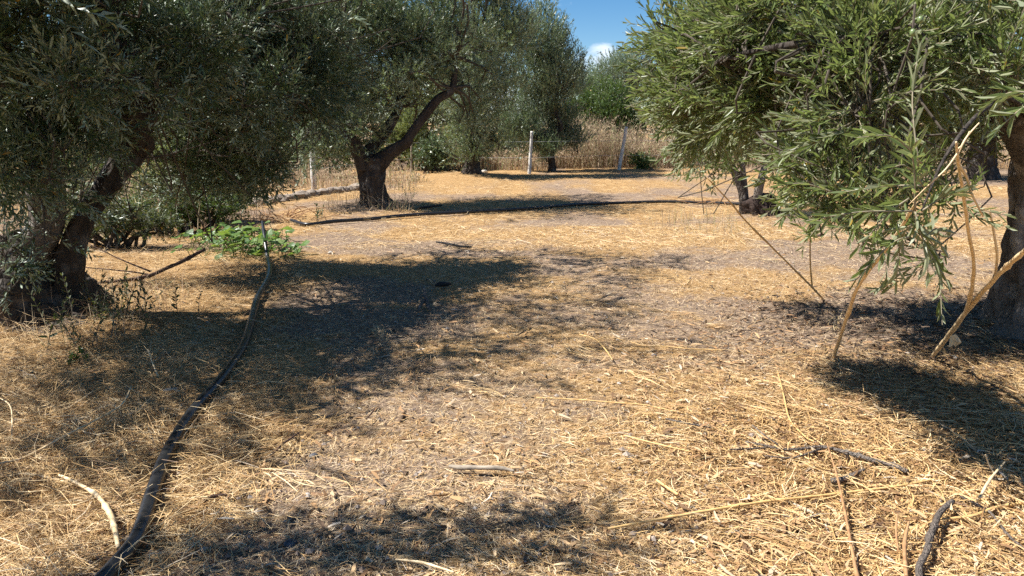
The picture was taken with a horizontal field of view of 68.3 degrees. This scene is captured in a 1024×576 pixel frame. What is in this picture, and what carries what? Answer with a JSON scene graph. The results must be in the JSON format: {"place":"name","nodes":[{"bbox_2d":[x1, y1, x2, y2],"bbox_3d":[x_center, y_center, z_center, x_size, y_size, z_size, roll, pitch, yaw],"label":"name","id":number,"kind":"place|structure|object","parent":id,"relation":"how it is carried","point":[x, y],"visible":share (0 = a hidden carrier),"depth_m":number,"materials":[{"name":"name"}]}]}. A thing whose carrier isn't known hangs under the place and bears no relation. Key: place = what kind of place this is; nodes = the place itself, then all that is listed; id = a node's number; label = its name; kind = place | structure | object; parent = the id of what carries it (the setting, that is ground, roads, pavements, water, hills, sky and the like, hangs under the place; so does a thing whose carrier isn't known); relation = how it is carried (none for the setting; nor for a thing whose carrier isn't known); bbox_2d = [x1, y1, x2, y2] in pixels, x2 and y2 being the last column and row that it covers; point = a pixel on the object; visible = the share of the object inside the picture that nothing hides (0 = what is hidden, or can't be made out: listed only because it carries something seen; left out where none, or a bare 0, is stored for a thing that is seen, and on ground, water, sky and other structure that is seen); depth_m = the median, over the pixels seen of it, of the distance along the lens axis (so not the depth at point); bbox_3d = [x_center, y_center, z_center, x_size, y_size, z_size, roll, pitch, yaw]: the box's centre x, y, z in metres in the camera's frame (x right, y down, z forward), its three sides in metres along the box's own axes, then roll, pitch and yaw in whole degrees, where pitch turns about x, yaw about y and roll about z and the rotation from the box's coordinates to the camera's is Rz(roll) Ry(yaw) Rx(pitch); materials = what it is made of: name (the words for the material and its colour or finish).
{"place":"outdoors","nodes":[
{"label":"outdoors","id":0,"kind":"place"},
{"bbox_2d":[0,151,273,240],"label":"dry grass","id":1,"kind":"structure","parent":0,"point":[158,200],"depth_m":10.46,"materials":[{"name":"beige plant"}]},
{"bbox_2d":[311,184,417,212],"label":"dry grass","id":2,"kind":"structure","parent":0,"point":[403,205],"depth_m":12.76,"materials":[{"name":"beige plant"}]},
{"bbox_2d":[422,142,558,170],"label":"dry grass","id":3,"kind":"structure","parent":0,"point":[498,162],"depth_m":23.85,"materials":[{"name":"beige plant"}]},
{"bbox_2d":[0,123,1023,575],"bbox_3d":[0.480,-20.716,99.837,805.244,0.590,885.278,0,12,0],"label":"ground","id":4,"kind":"structure","parent":0,"point":[562,187],"depth_m":5.46,"materials":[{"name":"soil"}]},
{"bbox_2d":[0,398,12,441],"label":"dry stalk","id":5,"kind":"object","parent":4,"relation":"on","point":[11,416],"visible":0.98,"depth_m":3.70,"materials":[{"name":"beige plant"}]},
{"bbox_2d":[22,270,120,324],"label":"weed","id":6,"kind":"object","parent":4,"relation":"on","point":[71,302],"visible":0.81,"depth_m":5.67,"materials":[{"name":"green plant"}]},
{"bbox_2d":[53,346,90,365],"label":"weed","id":7,"kind":"object","parent":4,"relation":"on","point":[81,350],"visible":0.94,"depth_m":4.75,"materials":[{"name":"green plant"}]},
{"bbox_2d":[0,146,149,203],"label":"shrub","id":8,"kind":"object","parent":4,"relation":"on","point":[92,180],"visible":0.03,"depth_m":14.18,"materials":[{"name":"green plant"}]},
{"bbox_2d":[3,0,162,171],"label":"olive tree","id":9,"kind":"object","parent":4,"relation":"on","point":[43,64],"depth_m":18.40,"materials":[{"name":"green plant"}]},
{"bbox_2d":[39,263,202,348],"bbox_3d":[-2.828,0.077,5.573,0.968,0.456,1.324,-3,13,-13],"label":"weed","id":10,"kind":"object","parent":4,"relation":"on","point":[103,306],"visible":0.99,"depth_m":5.48,"materials":[{"name":"brown plant"}]},
{"bbox_2d":[61,195,191,251],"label":"shrub","id":11,"kind":"object","parent":4,"relation":"on","point":[109,243],"visible":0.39,"depth_m":8.88,"materials":[{"name":"green plant"}]},
{"bbox_2d":[0,256,253,347],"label":"dry grass","id":12,"kind":"structure","parent":4,"relation":"on","point":[139,311],"depth_m":5.65,"materials":[{"name":"beige plant"}]},
{"bbox_2d":[86,244,205,292],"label":"fallen branch","id":13,"kind":"object","parent":4,"relation":"on","point":[181,261],"visible":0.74,"depth_m":6.95,"materials":[{"name":"brown wood"}]},
{"bbox_2d":[128,109,224,221],"bbox_3d":[-4.898,-1.867,11.104,1.609,1.994,1.188,8,15,32],"label":"shrub","id":14,"kind":"object","parent":4,"relation":"on","point":[160,163],"visible":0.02,"depth_m":11.04,"materials":[{"name":"green plant"}]},
{"bbox_2d":[94,221,271,575],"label":"hose","id":15,"kind":"object","parent":4,"relation":"on","point":[148,504],"visible":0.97,"depth_m":3.34,"materials":[{"name":"black rubber"}]},
{"bbox_2d":[117,186,258,236],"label":"shrub","id":16,"kind":"object","parent":4,"relation":"on","point":[230,209],"visible":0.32,"depth_m":10.16,"materials":[{"name":"green plant"}]},
{"bbox_2d":[0,0,434,335],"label":"olive tree","id":17,"kind":"object","parent":4,"relation":"on","point":[239,76],"visible":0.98,"depth_m":5.48,"materials":[{"name":"green plant"}]},
{"bbox_2d":[163,220,317,260],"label":"leafy plant","id":18,"kind":"object","parent":4,"relation":"on","point":[235,238],"visible":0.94,"depth_m":8.70,"materials":[{"name":"green plant"}]},
{"bbox_2d":[130,152,426,191],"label":"dry grass","id":19,"kind":"structure","parent":4,"relation":"on","point":[323,182],"depth_m":17.58,"materials":[{"name":"beige plant"}]},
{"bbox_2d":[271,431,300,454],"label":"dead branch","id":20,"kind":"object","parent":4,"relation":"on","point":[287,440],"visible":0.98,"depth_m":3.55,"materials":[{"name":"brown wood"}]},
{"bbox_2d":[283,539,296,547],"bbox_3d":[-0.796,0.916,2.711,0.045,0.026,0.047,4,13,17],"label":"stone","id":21,"kind":"object","parent":4,"relation":"on","point":[287,543],"visible":0.93,"depth_m":2.70,"materials":[{"name":"grey stone"}]},
{"bbox_2d":[242,203,352,223],"bbox_3d":[-3.383,-1.179,11.753,1.912,0.279,1.475,0,12,0],"label":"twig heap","id":22,"kind":"object","parent":4,"relation":"on","point":[280,215],"visible":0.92,"depth_m":11.67,"materials":[{"name":"brown wood"}]},
{"bbox_2d":[247,106,354,178],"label":"shrub","id":23,"kind":"object","parent":4,"relation":"on","point":[345,159],"visible":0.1,"depth_m":20.49,"materials":[{"name":"beige plant"}]},
{"bbox_2d":[251,183,358,206],"bbox_3d":[-4.066,-1.875,15.268,0.334,0.256,3.720,5,13,21],"label":"stone edging","id":24,"kind":"object","parent":4,"relation":"on","point":[300,194],"visible":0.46,"depth_m":15.19,"materials":[{"name":"beige stone"}]},
{"bbox_2d":[309,453,316,457],"bbox_3d":[-0.914,0.771,3.479,0.039,0.022,0.042,0,12,0],"label":"stone","id":25,"kind":"object","parent":4,"relation":"on","point":[311,455],"visible":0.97,"depth_m":3.47,"materials":[{"name":"grey stone"}]},
{"bbox_2d":[309,152,320,188],"bbox_3d":[-4.410,-2.696,16.952,0.269,1.136,0.132,5,13,21],"label":"fence post","id":26,"kind":"object","parent":4,"relation":"on","point":[314,184],"visible":0.34,"depth_m":16.97,"materials":[{"name":"grey wood"}]},
{"bbox_2d":[320,140,768,168],"bbox_3d":[2.562,-4.097,22.372,17.442,0.506,4.245,-6,14,-24],"label":"fence wire","id":27,"kind":"object","parent":26,"relation":"attached to","point":[537,157],"visible":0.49,"depth_m":22.07,"materials":[{"name":"metal"}]},
{"bbox_2d":[314,203,324,220],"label":"weed","id":28,"kind":"object","parent":4,"relation":"on","point":[316,204],"visible":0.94,"depth_m":11.61,"materials":[{"name":"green plant"}]},
{"bbox_2d":[281,0,510,207],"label":"olive tree","id":29,"kind":"object","parent":4,"relation":"on","point":[436,41],"visible":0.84,"depth_m":12.73,"materials":[{"name":"green plant"}]},
{"bbox_2d":[410,145,412,172],"bbox_3d":[-2.955,-3.743,22.190,0.085,0.923,0.061,0,12,0],"label":"fence post","id":30,"kind":"object","parent":4,"relation":"on","point":[411,168],"visible":0.74,"depth_m":22.18,"materials":[{"name":"wood"}]},
{"bbox_2d":[368,65,461,145],"bbox_3d":[-4.078,-8.603,33.069,5.293,5.604,3.686,0,12,0],"label":"hedge tree","id":31,"kind":"object","parent":4,"relation":"on","point":[408,99],"visible":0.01,"depth_m":32.71,"materials":[{"name":"green plant"}]},
{"bbox_2d":[379,83,463,170],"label":"shrub","id":32,"kind":"object","parent":4,"relation":"on","point":[404,125],"visible":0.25,"depth_m":23.39,"materials":[{"name":"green plant"}]},
{"bbox_2d":[417,286,431,311],"bbox_3d":[-0.724,0.079,6.395,0.114,0.048,0.872,-1,12,-4],"label":"charred stick","id":33,"kind":"object","parent":4,"relation":"on","point":[426,300],"visible":1,"depth_m":6.20,"materials":[{"name":"black wood"}]},
{"bbox_2d":[406,130,453,173],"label":"shrub","id":34,"kind":"object","parent":4,"relation":"on","point":[429,155],"visible":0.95,"depth_m":22.17,"materials":[{"name":"green plant"}]},
{"bbox_2d":[418,205,441,208],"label":"dead branch","id":35,"kind":"object","parent":4,"relation":"on","point":[431,206],"visible":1,"depth_m":12.97,"materials":[{"name":"brown wood"}]},
{"bbox_2d":[435,282,450,286],"bbox_3d":[-0.637,-0.035,6.982,0.154,0.051,0.057,-1,12,-6],"label":"charred stick","id":36,"kind":"object","parent":4,"relation":"on","point":[442,284],"visible":1,"depth_m":6.96,"materials":[{"name":"brown wood"}]},
{"bbox_2d":[436,241,471,247],"bbox_3d":[-0.736,-0.533,9.272,0.618,0.035,0.089,10,16,39],"label":"charred stick","id":37,"kind":"object","parent":4,"relation":"on","point":[451,244],"visible":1,"depth_m":9.22,"materials":[{"name":"grey wood"}]},
{"bbox_2d":[449,464,514,471],"bbox_3d":[-0.130,0.768,3.220,0.293,0.034,0.029,3,13,12],"label":"rotten stick","id":38,"kind":"object","parent":4,"relation":"on","point":[477,467],"visible":1,"depth_m":3.21,"materials":[{"name":"brown wood"}]},
{"bbox_2d":[425,0,548,173],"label":"olive tree","id":39,"kind":"object","parent":4,"relation":"on","point":[499,11],"visible":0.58,"depth_m":19.69,"materials":[{"name":"green plant"}]},
{"bbox_2d":[1,164,1008,250],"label":"straw","id":40,"kind":"object","parent":4,"relation":"on","point":[547,235],"visible":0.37,"depth_m":11.18,"materials":[{"name":"beige plant"}]},
{"bbox_2d":[478,119,534,166],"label":"shrub","id":41,"kind":"object","parent":4,"relation":"on","point":[505,142],"visible":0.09,"depth_m":25.28,"materials":[{"name":"beige plant"}]},
{"bbox_2d":[0,232,1023,575],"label":"straw","id":42,"kind":"object","parent":4,"relation":"on","point":[40,544],"visible":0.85,"depth_m":3.37,"materials":[{"name":"beige plant"}]},
{"bbox_2d":[18,473,66,482],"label":"dry stalk","id":43,"kind":"object","parent":42,"relation":"on","point":[42,476],"visible":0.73,"depth_m":3.18,"materials":[{"name":"beige plant"}]},
{"bbox_2d":[0,386,131,464],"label":"dry stalk","id":44,"kind":"object","parent":42,"relation":"on","point":[56,440],"visible":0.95,"depth_m":3.52,"materials":[{"name":"beige plant"}]},
{"bbox_2d":[58,474,120,549],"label":"dry stalk","id":45,"kind":"object","parent":42,"relation":"on","point":[111,517],"visible":0.96,"depth_m":2.83,"materials":[{"name":"beige plant"}]},
{"bbox_2d":[147,349,158,375],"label":"dry stalk","id":46,"kind":"object","parent":42,"relation":"on","point":[152,363],"visible":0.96,"depth_m":4.51,"materials":[{"name":"beige plant"}]},
{"bbox_2d":[202,493,226,502],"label":"dead branch","id":47,"kind":"object","parent":42,"relation":"on","point":[212,496],"visible":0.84,"depth_m":3.01,"materials":[{"name":"wood"}]},
{"bbox_2d":[395,559,454,572],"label":"dry stalk","id":48,"kind":"object","parent":42,"relation":"on","point":[426,563],"visible":1,"depth_m":2.53,"materials":[{"name":"beige plant"}]},
{"bbox_2d":[536,397,674,411],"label":"dry stalk","id":49,"kind":"object","parent":42,"relation":"on","point":[602,401],"visible":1,"depth_m":4.03,"materials":[{"name":"beige plant"}]},
{"bbox_2d":[579,334,644,359],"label":"dry stalk","id":50,"kind":"object","parent":42,"relation":"on","point":[606,337],"visible":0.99,"depth_m":5.21,"materials":[{"name":"beige plant"}]},
{"bbox_2d":[624,435,690,451],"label":"dry stalk","id":51,"kind":"object","parent":42,"relation":"on","point":[656,443],"visible":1,"depth_m":3.47,"materials":[{"name":"beige plant"}]},
{"bbox_2d":[656,479,678,495],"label":"dry stalk","id":52,"kind":"object","parent":42,"relation":"on","point":[668,488],"visible":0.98,"depth_m":3.08,"materials":[{"name":"beige plant"}]},
{"bbox_2d":[730,446,775,449],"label":"dead branch","id":53,"kind":"object","parent":42,"relation":"on","point":[750,448],"visible":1,"depth_m":3.42,"materials":[{"name":"grey wood"}]},
{"bbox_2d":[746,425,908,473],"bbox_3d":[1.383,0.720,3.345,0.672,0.080,0.187,5,13,21],"label":"dead branch","id":54,"kind":"object","parent":42,"relation":"on","point":[864,457],"visible":0.95,"depth_m":3.36,"materials":[{"name":"grey wood"}]},
{"bbox_2d":[827,443,859,575],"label":"dry stalk","id":55,"kind":"object","parent":42,"relation":"on","point":[856,572],"visible":0.98,"depth_m":2.75,"materials":[{"name":"brown plant"}]},
{"bbox_2d":[830,468,864,483],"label":"dead branch","id":56,"kind":"object","parent":42,"relation":"on","point":[834,480],"visible":0.94,"depth_m":3.14,"materials":[{"name":"grey wood"}]},
{"bbox_2d":[895,513,898,550],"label":"dry stalk","id":57,"kind":"object","parent":42,"relation":"on","point":[896,522],"visible":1,"depth_m":2.69,"materials":[{"name":"beige plant"}]},
{"bbox_2d":[902,521,909,575],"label":"dry stalk","id":58,"kind":"object","parent":42,"relation":"on","point":[904,548],"visible":1,"depth_m":2.58,"materials":[{"name":"beige plant"}]},
{"bbox_2d":[915,499,954,575],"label":"dead branch","id":59,"kind":"object","parent":42,"relation":"on","point":[928,539],"visible":1,"depth_m":2.63,"materials":[{"name":"grey wood"}]},
{"bbox_2d":[941,501,1023,519],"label":"dry stalk","id":60,"kind":"object","parent":42,"relation":"on","point":[970,516],"visible":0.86,"depth_m":2.89,"materials":[{"name":"beige plant"}]},
{"bbox_2d":[960,495,1023,548],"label":"dead branch","id":61,"kind":"object","parent":42,"relation":"on","point":[1001,526],"visible":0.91,"depth_m":2.82,"materials":[{"name":"grey wood"}]},
{"bbox_2d":[0,224,1023,575],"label":"chaff","id":62,"kind":"object","parent":4,"relation":"on","point":[442,518],"visible":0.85,"depth_m":3.82,"materials":[{"name":"beige plant"}]},
{"bbox_2d":[1,218,1023,575],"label":"soil crumbs","id":63,"kind":"object","parent":4,"relation":"on","point":[385,502],"visible":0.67,"depth_m":3.60,"materials":[{"name":"brown soil"}]},
{"bbox_2d":[482,45,547,145],"bbox_3d":[-0.149,-8.960,34.860,6.418,6.070,3.639,0,12,0],"label":"hedge tree","id":64,"kind":"object","parent":4,"relation":"on","point":[508,53],"visible":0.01,"depth_m":34.50,"materials":[{"name":"green plant"}]},
{"bbox_2d":[528,131,532,173],"bbox_3d":[0.525,-3.849,21.719,0.163,1.297,0.100,0,12,0],"label":"fence post","id":65,"kind":"object","parent":4,"relation":"on","point":[530,153],"visible":0.89,"depth_m":21.67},
{"bbox_2d":[493,0,596,171],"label":"olive tree","id":66,"kind":"object","parent":4,"relation":"on","point":[553,63],"visible":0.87,"depth_m":22.56,"materials":[{"name":"green plant"}]},
{"bbox_2d":[289,200,881,225],"bbox_3d":[1.584,-1.370,12.988,10.387,0.075,1.757,-3,13,-14],"label":"hose","id":67,"kind":"object","parent":4,"relation":"on","point":[465,211],"visible":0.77,"depth_m":12.58,"materials":[{"name":"black rubber"}]},
{"bbox_2d":[541,71,657,141],"bbox_3d":[3.326,-6.316,27.921,4.548,3.372,2.621,0,12,0],"label":"shrub","id":68,"kind":"object","parent":4,"relation":"on","point":[617,107],"visible":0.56,"depth_m":27.50,"materials":[{"name":"green plant"}]},
{"bbox_2d":[559,43,660,141],"bbox_3d":[5.210,-9.630,38.654,6.384,5.639,3.706,0,12,0],"label":"hedge tree","id":69,"kind":"object","parent":4,"relation":"on","point":[635,120],"visible":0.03,"depth_m":38.37,"materials":[{"name":"green plant"}]},
{"bbox_2d":[573,28,657,141],"bbox_3d":[5.027,-9.129,34.838,4.257,5.781,3.638,10,16,37],"label":"olive tree","id":70,"kind":"object","parent":4,"relation":"on","point":[614,61],"visible":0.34,"depth_m":34.37,"materials":[{"name":"green plant"}]},
{"bbox_2d":[617,127,627,169],"bbox_3d":[3.457,-4.321,23.674,0.318,1.454,0.112,0,12,0],"label":"fence post","id":71,"kind":"object","parent":4,"relation":"on","point":[622,149],"visible":0.91,"depth_m":23.63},
{"bbox_2d":[626,148,658,169],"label":"shrub","id":72,"kind":"object","parent":4,"relation":"on","point":[637,162],"visible":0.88,"depth_m":24.20,"materials":[{"name":"green plant"}]},
{"bbox_2d":[630,346,722,350],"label":"dry stalk","id":73,"kind":"object","parent":4,"relation":"on","point":[678,347],"visible":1,"depth_m":5.02,"materials":[{"name":"beige plant"}]},
{"bbox_2d":[660,1,702,163],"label":"olive tree","id":74,"kind":"object","parent":4,"relation":"on","point":[660,69],"visible":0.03,"depth_m":25.55,"materials":[{"name":"green plant"}]},
{"bbox_2d":[665,418,709,427],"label":"dead branch","id":75,"kind":"object","parent":4,"relation":"on","point":[686,423],"visible":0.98,"depth_m":3.70,"materials":[{"name":"wood"}]},
{"bbox_2d":[651,194,734,207],"bbox_3d":[3.470,-1.577,13.626,1.928,0.211,1.726,0,12,0],"label":"twig heap","id":76,"kind":"object","parent":4,"relation":"on","point":[717,199],"visible":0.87,"depth_m":13.58,"materials":[{"name":"brown wood"}]},
{"bbox_2d":[618,202,777,237],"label":"dry grass","id":77,"kind":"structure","parent":4,"relation":"on","point":[717,228],"depth_m":10.95,"materials":[{"name":"beige plant"}]},
{"bbox_2d":[648,121,766,158],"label":"shrub","id":78,"kind":"object","parent":4,"relation":"on","point":[676,137],"visible":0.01,"depth_m":28.38,"materials":[{"name":"beige plant"}]},
{"bbox_2d":[677,124,783,215],"bbox_3d":[3.710,-2.875,11.974,2.746,3.680,2.304,0,12,0],"label":"olive tree","id":79,"kind":"object","parent":4,"relation":"on","point":[752,205],"visible":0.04,"depth_m":11.79,"materials":[{"name":"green plant"}]},
{"bbox_2d":[707,178,824,299],"bbox_3d":[2.077,-0.308,5.863,0.365,1.162,1.707,12,17,42],"label":"weed stalk","id":80,"kind":"object","parent":4,"relation":"on","point":[781,256],"visible":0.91,"depth_m":5.89,"materials":[{"name":"brown plant"}]},
{"bbox_2d":[608,475,948,529],"bbox_3d":[1.088,0.834,2.970,1.543,0.019,0.039,-3,13,-15],"label":"dry stalk","id":81,"kind":"object","parent":4,"relation":"on","point":[739,505],"visible":0.99,"depth_m":2.94,"materials":[{"name":"beige plant"}]},
{"bbox_2d":[777,371,814,441],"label":"dry stalk","id":82,"kind":"object","parent":4,"relation":"on","point":[798,430],"visible":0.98,"depth_m":3.78,"materials":[{"name":"beige plant"}]},
{"bbox_2d":[609,0,1023,343],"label":"olive tree","id":83,"kind":"object","parent":4,"relation":"on","point":[811,88],"visible":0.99,"depth_m":3.07,"materials":[{"name":"green plant"}]},
{"bbox_2d":[655,128,1009,168],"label":"dry grass","id":84,"kind":"structure","parent":4,"relation":"on","point":[999,161],"depth_m":25.11,"materials":[{"name":"beige plant"}]},
{"bbox_2d":[832,202,916,357],"bbox_3d":[1.636,0.111,3.571,0.047,1.296,2.692,4,13,19],"label":"weed stalk","id":85,"kind":"object","parent":4,"relation":"on","point":[853,297],"visible":0.65,"depth_m":3.72,"materials":[{"name":"brown plant"}]},
{"bbox_2d":[949,334,960,346],"bbox_3d":[2.473,0.294,4.212,0.062,0.081,0.021,0,12,0],"label":"stone","id":86,"kind":"object","parent":4,"relation":"on","point":[955,340],"visible":1,"depth_m":4.21,"materials":[{"name":"grey stone"}]},
{"bbox_2d":[920,42,1021,180],"bbox_3d":[11.947,-5.313,19.422,5.273,5.305,4.864,-9,15,-35],"label":"olive tree","id":87,"kind":"object","parent":4,"relation":"on","point":[993,172],"depth_m":19.75,"materials":[{"name":"green plant"}]},
{"bbox_2d":[931,209,1023,357],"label":"weed stalk","id":88,"kind":"object","parent":4,"relation":"on","point":[988,286],"visible":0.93,"depth_m":3.38,"materials":[{"name":"brown plant"}]},
{"bbox_2d":[908,123,983,313],"bbox_3d":[1.778,-0.133,2.925,0.163,0.996,2.281,9,15,35],"label":"weed stalk","id":89,"kind":"object","parent":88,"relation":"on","point":[960,169],"visible":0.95,"depth_m":2.28,"materials":[{"name":"beige plant"}]},
{"bbox_2d":[978,454,1004,498],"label":"dry stalk","id":90,"kind":"object","parent":4,"relation":"on","point":[991,477],"visible":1,"depth_m":3.03,"materials":[{"name":"beige plant"}]},
{"bbox_2d":[10,0,1023,122],"label":"sky","id":91,"kind":"structure","parent":0,"point":[598,24],"materials":[{"name":"blue"}]},
{"bbox_2d":[520,108,682,168],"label":"dry grass","id":92,"kind":"structure","parent":0,"point":[597,148],"depth_m":24.82,"materials":[{"name":"beige plant"}]}
]}

